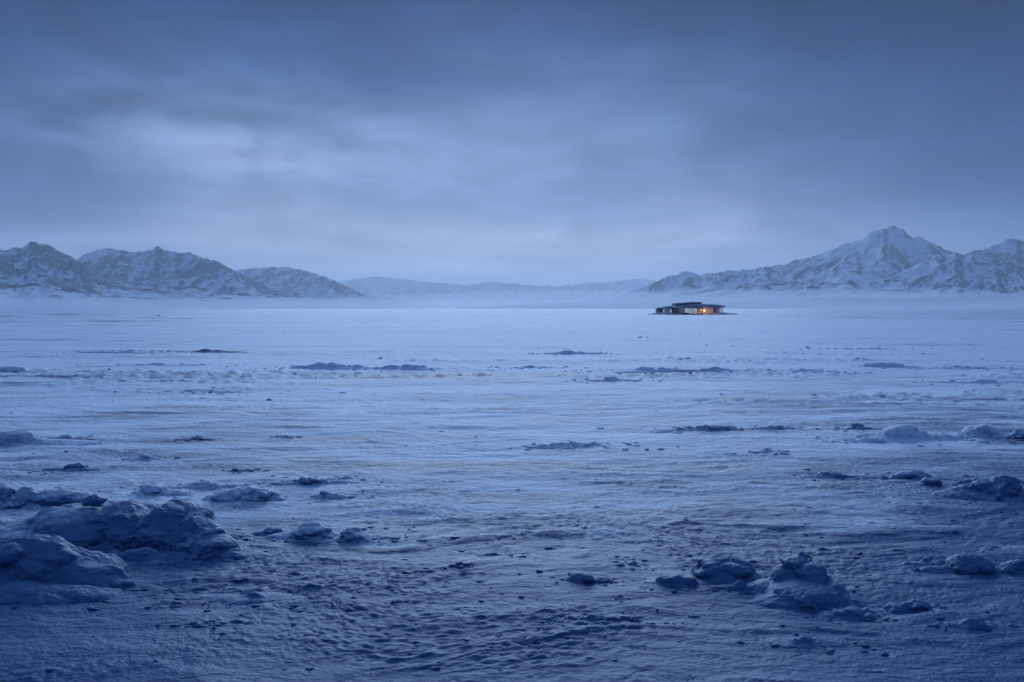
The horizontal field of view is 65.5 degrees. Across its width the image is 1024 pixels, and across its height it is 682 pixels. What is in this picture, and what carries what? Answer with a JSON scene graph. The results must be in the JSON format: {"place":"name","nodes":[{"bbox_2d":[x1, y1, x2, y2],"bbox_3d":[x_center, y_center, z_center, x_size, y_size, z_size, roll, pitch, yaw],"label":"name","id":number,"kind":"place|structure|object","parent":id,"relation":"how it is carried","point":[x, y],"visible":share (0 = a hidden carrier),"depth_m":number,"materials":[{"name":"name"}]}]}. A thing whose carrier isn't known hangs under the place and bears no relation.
{"place":"outdoors","nodes":[
{"label":"outdoors","id":0,"kind":"place"},
{"bbox_2d":[0,241,315,308],"bbox_3d":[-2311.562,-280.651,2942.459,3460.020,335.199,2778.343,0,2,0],"label":"mountain","id":1,"kind":"structure","parent":0,"point":[34,275],"depth_m":3009.84,"materials":[{"name":"white snow"}]},
{"bbox_2d":[77,246,438,308],"bbox_3d":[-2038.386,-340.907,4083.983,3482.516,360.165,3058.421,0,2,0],"label":"mountain","id":2,"kind":"structure","parent":0,"point":[157,268],"depth_m":4155.30,"materials":[{"name":"white snow"}]},
{"bbox_2d":[237,266,456,307],"bbox_3d":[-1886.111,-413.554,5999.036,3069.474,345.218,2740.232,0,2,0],"label":"mountain","id":3,"kind":"structure","parent":0,"point":[290,280],"depth_m":6176.63,"materials":[{"name":"white snow"}]},
{"bbox_2d":[336,277,656,307],"bbox_3d":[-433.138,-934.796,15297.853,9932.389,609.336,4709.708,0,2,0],"label":"mountain","id":4,"kind":"structure","parent":0,"point":[489,293],"depth_m":15100.48,"materials":[{"name":"white snow"}]},
{"bbox_2d":[0,308,1023,681],"bbox_3d":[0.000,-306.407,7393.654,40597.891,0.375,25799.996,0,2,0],"label":"ground","id":5,"kind":"structure","parent":0,"point":[454,476],"depth_m":13.88,"materials":[{"name":"white snow"}]},
{"bbox_2d":[0,366,46,371],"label":"ice ridge","id":6,"kind":"structure","parent":5,"relation":"on","point":[11,368],"depth_m":37.32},
{"bbox_2d":[0,479,52,508],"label":"snow mound","id":7,"kind":"object","parent":5,"relation":"on","point":[14,495],"visible":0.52,"depth_m":12.08,"materials":[{"name":"white snow"}]},
{"bbox_2d":[0,431,97,445],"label":"snow mound","id":8,"kind":"object","parent":5,"relation":"on","point":[19,438],"visible":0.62,"depth_m":17.48,"materials":[{"name":"white snow"}]},
{"bbox_2d":[0,534,135,604],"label":"snow mound","id":9,"kind":"object","parent":5,"relation":"on","point":[37,569],"visible":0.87,"depth_m":8.66,"materials":[{"name":"white snow"}]},
{"bbox_2d":[43,462,98,470],"bbox_3d":[-8.345,2.391,14.995,1.116,0.211,0.429,0,2,0],"label":"ice chunk","id":10,"kind":"object","parent":5,"relation":"on","point":[79,466],"visible":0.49,"depth_m":14.93,"materials":[{"name":"white ice"}]},
{"bbox_2d":[40,435,111,439],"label":"ice ridge","id":11,"kind":"structure","parent":5,"relation":"on","point":[74,438],"depth_m":18.19,"materials":[{"name":"white ice"}]},
{"bbox_2d":[75,349,178,352],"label":"ice ridge","id":12,"kind":"structure","parent":5,"relation":"on","point":[124,351],"depth_m":52.04,"materials":[{"name":"white ice"}]},
{"bbox_2d":[0,488,256,561],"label":"snow mound","id":13,"kind":"object","parent":5,"relation":"on","point":[178,529],"visible":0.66,"depth_m":10.15,"materials":[{"name":"white snow"}]},
{"bbox_2d":[82,494,107,506],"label":"ice chunk","id":14,"kind":"object","parent":13,"relation":"on","point":[96,500],"visible":1,"depth_m":10.63,"materials":[{"name":"white ice"}]},
{"bbox_2d":[126,454,160,459],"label":"ice chunk","id":15,"kind":"object","parent":5,"relation":"on","point":[146,456],"visible":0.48,"depth_m":15.96,"materials":[{"name":"white ice"}]},
{"bbox_2d":[121,363,200,365],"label":"ice ridge","id":16,"kind":"structure","parent":5,"relation":"on","point":[157,364],"depth_m":41.32,"materials":[{"name":"white snow"}]},
{"bbox_2d":[130,482,194,495],"bbox_3d":[-5.713,2.443,12.962,1.081,0.252,0.458,0,2,0],"label":"ice chunk","id":17,"kind":"object","parent":5,"relation":"on","point":[155,489],"visible":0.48,"depth_m":12.88,"materials":[{"name":"white ice"}]},
{"bbox_2d":[182,621,212,624],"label":"ice chunk","id":18,"kind":"object","parent":5,"relation":"on","point":[188,622],"visible":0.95,"depth_m":7.54,"materials":[{"name":"white ice"}]},
{"bbox_2d":[185,435,217,439],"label":"ice chunk","id":19,"kind":"object","parent":5,"relation":"on","point":[197,437],"visible":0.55,"depth_m":18.15,"materials":[{"name":"white ice"}]},
{"bbox_2d":[166,479,243,488],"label":"ice ridge","id":20,"kind":"structure","parent":5,"relation":"on","point":[204,484],"depth_m":13.42,"materials":[{"name":"white ice"}]},
{"bbox_2d":[164,389,259,392],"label":"ice ridge","id":21,"kind":"structure","parent":5,"relation":"on","point":[217,391],"depth_m":28.99,"materials":[{"name":"white ice"}]},
{"bbox_2d":[188,349,238,352],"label":"ice ridge","id":22,"kind":"structure","parent":5,"relation":"on","point":[210,350],"depth_m":52.77,"materials":[{"name":"white ice"}]},
{"bbox_2d":[225,468,245,471],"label":"ice chunk","id":23,"kind":"object","parent":5,"relation":"on","point":[235,469],"visible":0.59,"depth_m":14.77,"materials":[{"name":"white ice"}]},
{"bbox_2d":[229,620,253,623],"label":"ice chunk","id":24,"kind":"object","parent":5,"relation":"on","point":[250,622],"visible":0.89,"depth_m":7.55,"materials":[{"name":"white ice"}]},
{"bbox_2d":[199,483,289,501],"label":"ice ridge","id":25,"kind":"structure","parent":5,"relation":"on","point":[245,492],"depth_m":12.50,"materials":[{"name":"white ice"}]},
{"bbox_2d":[187,591,310,606],"bbox_3d":[-2.745,2.666,8.207,1.441,0.152,0.512,0,2,0],"label":"snow mound","id":26,"kind":"object","parent":5,"relation":"on","point":[283,600],"visible":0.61,"depth_m":8.18,"materials":[{"name":"white snow"}]},
{"bbox_2d":[251,526,293,535],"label":"ice chunk","id":27,"kind":"object","parent":5,"relation":"on","point":[268,531],"visible":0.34,"depth_m":10.77,"materials":[{"name":"white ice"}]},
{"bbox_2d":[265,521,340,540],"bbox_3d":[-2.743,2.552,10.637,1.202,0.284,0.470,0,2,0],"label":"ice chunk","id":28,"kind":"object","parent":5,"relation":"on","point":[312,530],"visible":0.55,"depth_m":10.53,"materials":[{"name":"white ice"}]},
{"bbox_2d":[269,475,361,484],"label":"ice ridge","id":29,"kind":"structure","parent":5,"relation":"on","point":[308,480],"depth_m":13.60,"materials":[{"name":"white ice"}]},
{"bbox_2d":[290,362,367,368],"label":"ice ridge","id":30,"kind":"structure","parent":5,"relation":"on","point":[322,365],"depth_m":39.49,"materials":[{"name":"white ice"}]},
{"bbox_2d":[310,490,355,498],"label":"ice chunk","id":31,"kind":"object","parent":5,"relation":"on","point":[326,494],"visible":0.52,"depth_m":12.74,"materials":[{"name":"white ice"}]},
{"bbox_2d":[333,475,362,478],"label":"ice chunk","id":32,"kind":"object","parent":5,"relation":"on","point":[347,476],"visible":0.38,"depth_m":14.00,"materials":[{"name":"white ice"}]},
{"bbox_2d":[330,527,397,542],"bbox_3d":[-1.961,2.575,10.447,0.998,0.229,0.372,0,2,0],"label":"ice chunk","id":33,"kind":"object","parent":5,"relation":"on","point":[354,535],"visible":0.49,"depth_m":10.39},
{"bbox_2d":[368,364,442,369],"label":"ice ridge","id":34,"kind":"structure","parent":5,"relation":"on","point":[409,367],"depth_m":39.01,"materials":[{"name":"white ice"}]},
{"bbox_2d":[476,552,508,556],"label":"ice chunk","id":35,"kind":"object","parent":5,"relation":"on","point":[489,554],"visible":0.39,"depth_m":9.74,"materials":[{"name":"white ice"}]},
{"bbox_2d":[1,334,1023,678],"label":"snow rubble","id":36,"kind":"object","parent":5,"relation":"on","point":[461,566],"visible":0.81,"depth_m":9.82,"materials":[{"name":"white snow"}]},
{"bbox_2d":[513,365,557,367],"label":"ice ridge","id":37,"kind":"structure","parent":5,"relation":"on","point":[530,366],"depth_m":39.88,"materials":[{"name":"white ice"}]},
{"bbox_2d":[524,441,604,448],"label":"ice ridge","id":38,"kind":"structure","parent":5,"relation":"on","point":[571,444],"depth_m":16.95,"materials":[{"name":"white ice"}]},
{"bbox_2d":[541,350,606,353],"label":"ice ridge","id":39,"kind":"structure","parent":5,"relation":"on","point":[568,352],"depth_m":51.30,"materials":[{"name":"white ice"}]},
{"bbox_2d":[558,571,613,583],"bbox_3d":[0.780,2.609,8.730,0.683,0.159,0.283,0,2,0],"label":"ice chunk","id":40,"kind":"object","parent":5,"relation":"on","point":[580,577],"visible":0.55,"depth_m":8.67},
{"bbox_2d":[531,614,646,621],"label":"ice ridge","id":41,"kind":"structure","parent":5,"relation":"on","point":[618,617],"depth_m":7.62,"materials":[{"name":"white ice"}]},
{"bbox_2d":[584,376,641,381],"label":"ice chunk","id":42,"kind":"object","parent":5,"relation":"on","point":[610,378],"visible":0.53,"depth_m":32.36,"materials":[{"name":"white ice"}]},
{"bbox_2d":[617,561,646,564],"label":"ice chunk","id":43,"kind":"object","parent":5,"relation":"on","point":[633,563],"visible":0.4,"depth_m":9.30,"materials":[{"name":"white ice"}]},
{"bbox_2d":[611,366,681,372],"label":"ice ridge","id":44,"kind":"structure","parent":5,"relation":"on","point":[641,369],"depth_m":37.37,"materials":[{"name":"white ice"}]},
{"bbox_2d":[655,312,674,314],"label":"snow drift","id":45,"kind":"object","parent":5,"relation":"on","point":[662,313],"visible":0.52,"depth_m":347.60,"materials":[{"name":"white snow"}]},
{"bbox_2d":[646,573,710,586],"bbox_3d":[1.820,2.627,8.703,0.718,0.180,0.439,0,2,0],"label":"ice chunk","id":46,"kind":"object","parent":5,"relation":"on","point":[679,580],"visible":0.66,"depth_m":8.60,"materials":[{"name":"white ice"}]},
{"bbox_2d":[653,302,725,314],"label":"glass pavilion","id":47,"kind":"structure","parent":5,"relation":"on","point":[697,308],"depth_m":345.14,"materials":[{"name":"glass"}]},
{"bbox_2d":[692,308,696,313],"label":"window","id":48,"kind":"structure","parent":47,"relation":"in","point":[694,310],"depth_m":345.14,"materials":[{"name":"glass"}]},
{"bbox_2d":[706,308,712,313],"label":"window","id":49,"kind":"structure","parent":47,"relation":"in","point":[708,310],"depth_m":345.14,"materials":[{"name":"glass"}]},
{"bbox_2d":[653,424,744,432],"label":"ice ridge","id":50,"kind":"structure","parent":5,"relation":"on","point":[703,428],"depth_m":19.00,"materials":[{"name":"white ice"}]},
{"bbox_2d":[663,366,744,371],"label":"ice ridge","id":51,"kind":"structure","parent":5,"relation":"on","point":[714,368],"depth_m":37.05,"materials":[{"name":"white ice"}]},
{"bbox_2d":[713,312,735,314],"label":"snow drift","id":52,"kind":"object","parent":5,"relation":"on","point":[723,313],"visible":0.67,"depth_m":343.17,"materials":[{"name":"white snow"}]},
{"bbox_2d":[689,552,762,583],"bbox_3d":[2.389,2.564,8.911,0.960,0.296,0.748,0,2,0],"label":"snow mound","id":53,"kind":"object","parent":5,"relation":"on","point":[724,567],"visible":0.59,"depth_m":8.79,"materials":[{"name":"white snow"}]},
{"bbox_2d":[708,580,746,589],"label":"ice chunk","id":54,"kind":"object","parent":5,"relation":"on","point":[739,585],"visible":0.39,"depth_m":8.48,"materials":[{"name":"ice"}]},
{"bbox_2d":[752,448,782,452],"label":"ice chunk","id":55,"kind":"object","parent":5,"relation":"on","point":[765,450],"visible":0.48,"depth_m":16.13,"materials":[{"name":"white ice"}]},
{"bbox_2d":[746,425,801,429],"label":"ice ridge","id":56,"kind":"structure","parent":5,"relation":"on","point":[775,427],"depth_m":19.11,"materials":[{"name":"white ice"}]},
{"bbox_2d":[744,551,867,611],"bbox_3d":[3.028,2.530,8.343,1.356,0.441,1.032,0,2,0],"label":"snow mound","id":57,"kind":"object","parent":5,"relation":"on","point":[800,580],"visible":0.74,"depth_m":8.19,"materials":[{"name":"white snow"}]},
{"bbox_2d":[766,635,850,648],"bbox_3d":[2.706,2.712,7.143,0.881,0.134,0.343,0,2,0],"label":"snow mound","id":58,"kind":"object","parent":5,"relation":"on","point":[803,641],"visible":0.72,"depth_m":7.11,"materials":[{"name":"white snow"}]},
{"bbox_2d":[782,368,840,372],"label":"ice ridge","id":59,"kind":"structure","parent":5,"relation":"on","point":[806,370],"depth_m":36.69,"materials":[{"name":"white ice"}]},
{"bbox_2d":[800,471,864,477],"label":"ice ridge","id":60,"kind":"structure","parent":5,"relation":"on","point":[827,474],"depth_m":13.99,"materials":[{"name":"white ice"}]},
{"bbox_2d":[815,606,890,620],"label":"ice ridge","id":61,"kind":"structure","parent":5,"relation":"on","point":[853,613],"depth_m":7.69,"materials":[{"name":"white ice"}]},
{"bbox_2d":[845,423,872,429],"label":"ice chunk","id":62,"kind":"object","parent":5,"relation":"on","point":[854,426],"visible":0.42,"depth_m":19.09,"materials":[{"name":"white ice"}]},
{"bbox_2d":[843,347,886,348],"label":"ice ridge","id":63,"kind":"structure","parent":5,"relation":"on","point":[864,348],"depth_m":58.20,"materials":[{"name":"white ice"}]},
{"bbox_2d":[849,437,892,442],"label":"ice ridge","id":64,"kind":"structure","parent":5,"relation":"on","point":[874,440],"depth_m":17.50,"materials":[{"name":"white ice"}]},
{"bbox_2d":[857,362,920,367],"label":"ice ridge","id":65,"kind":"structure","parent":5,"relation":"on","point":[884,364],"depth_m":40.32,"materials":[{"name":"white ice"}]},
{"bbox_2d":[854,424,957,440],"bbox_3d":[8.996,2.087,18.013,2.498,0.392,1.054,0,2,0],"label":"snow mound","id":66,"kind":"object","parent":5,"relation":"on","point":[904,432],"visible":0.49,"depth_m":17.79,"materials":[{"name":"white snow"}]},
{"bbox_2d":[880,599,940,612],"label":"ice ridge","id":67,"kind":"structure","parent":5,"relation":"on","point":[913,605],"depth_m":7.91,"materials":[{"name":"white ice"}]},
{"bbox_2d":[888,470,953,479],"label":"ice ridge","id":68,"kind":"structure","parent":5,"relation":"on","point":[913,474],"depth_m":13.82,"materials":[{"name":"white ice"}]},
{"bbox_2d":[902,555,946,565],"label":"ice chunk","id":69,"kind":"object","parent":5,"relation":"on","point":[933,560],"visible":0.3,"depth_m":9.26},
{"bbox_2d":[913,477,949,485],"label":"ice chunk","id":70,"kind":"object","parent":5,"relation":"on","point":[930,481],"visible":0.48,"depth_m":13.23,"materials":[{"name":"white ice"}]},
{"bbox_2d":[927,433,966,439],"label":"ice ridge","id":71,"kind":"structure","parent":5,"relation":"on","point":[944,436],"depth_m":17.77,"materials":[{"name":"white ice"}]},
{"bbox_2d":[928,365,986,368],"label":"ice ridge","id":72,"kind":"structure","parent":5,"relation":"on","point":[954,367],"depth_m":39.92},
{"bbox_2d":[920,553,995,574],"bbox_3d":[5.115,2.565,9.063,1.092,0.289,0.474,0,2,0],"label":"ice chunk","id":73,"kind":"object","parent":5,"relation":"on","point":[966,564],"visible":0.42,"depth_m":8.98,"materials":[{"name":"white snow"}]},
{"bbox_2d":[933,618,998,629],"bbox_3d":[4.272,2.677,7.502,0.655,0.135,0.245,0,2,0],"label":"ice chunk","id":74,"kind":"object","parent":5,"relation":"on","point":[970,623],"visible":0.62,"depth_m":7.47,"materials":[{"name":"white ice"}]},
{"bbox_2d":[932,475,1023,500],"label":"snow mound","id":75,"kind":"object","parent":5,"relation":"on","point":[1001,488],"visible":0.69,"depth_m":12.57,"materials":[{"name":"white snow"}]},
{"bbox_2d":[936,379,1022,383],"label":"ice ridge","id":76,"kind":"structure","parent":5,"relation":"on","point":[981,381],"depth_m":31.77,"materials":[{"name":"white ice"}]},
{"bbox_2d":[955,424,1011,437],"bbox_3d":[10.940,2.086,18.303,1.801,0.369,0.776,0,2,0],"label":"snow mound","id":77,"kind":"object","parent":5,"relation":"on","point":[984,430],"visible":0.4,"depth_m":18.15,"materials":[{"name":"white snow"}]},
{"bbox_2d":[993,559,1023,573],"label":"rock","id":78,"kind":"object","parent":5,"relation":"on","point":[1014,566],"depth_m":8.96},
{"bbox_2d":[1000,429,1023,438],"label":"ice chunk","id":79,"kind":"object","parent":5,"relation":"on","point":[1016,434],"visible":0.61,"depth_m":17.92,"materials":[{"name":"white ice"}]},
{"bbox_2d":[0,0,1023,286],"label":"sky","id":80,"kind":"structure","parent":0,"point":[553,143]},
{"bbox_2d":[470,225,1013,308],"bbox_3d":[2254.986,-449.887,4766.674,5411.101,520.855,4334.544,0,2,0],"label":"mountain","id":81,"kind":"structure","parent":0,"point":[871,263],"depth_m":4344.83,"materials":[{"name":"white snow"}]},
{"bbox_2d":[762,294,1023,308],"bbox_3d":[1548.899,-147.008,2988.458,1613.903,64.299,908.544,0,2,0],"label":"snow field","id":82,"kind":"structure","parent":0,"point":[1017,301],"depth_m":2877.09,"materials":[{"name":"white snow"}]},
{"bbox_2d":[784,253,1023,308],"bbox_3d":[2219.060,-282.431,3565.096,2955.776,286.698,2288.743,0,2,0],"label":"mountain","id":83,"kind":"structure","parent":0,"point":[958,274],"depth_m":3691.12,"materials":[{"name":"white snow"}]},
{"bbox_2d":[964,238,1023,264],"bbox_3d":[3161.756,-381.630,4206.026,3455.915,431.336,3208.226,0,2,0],"label":"mountain","id":84,"kind":"structure","parent":0,"point":[1011,250],"depth_m":4489.95,"materials":[{"name":"white snow"}]}
]}

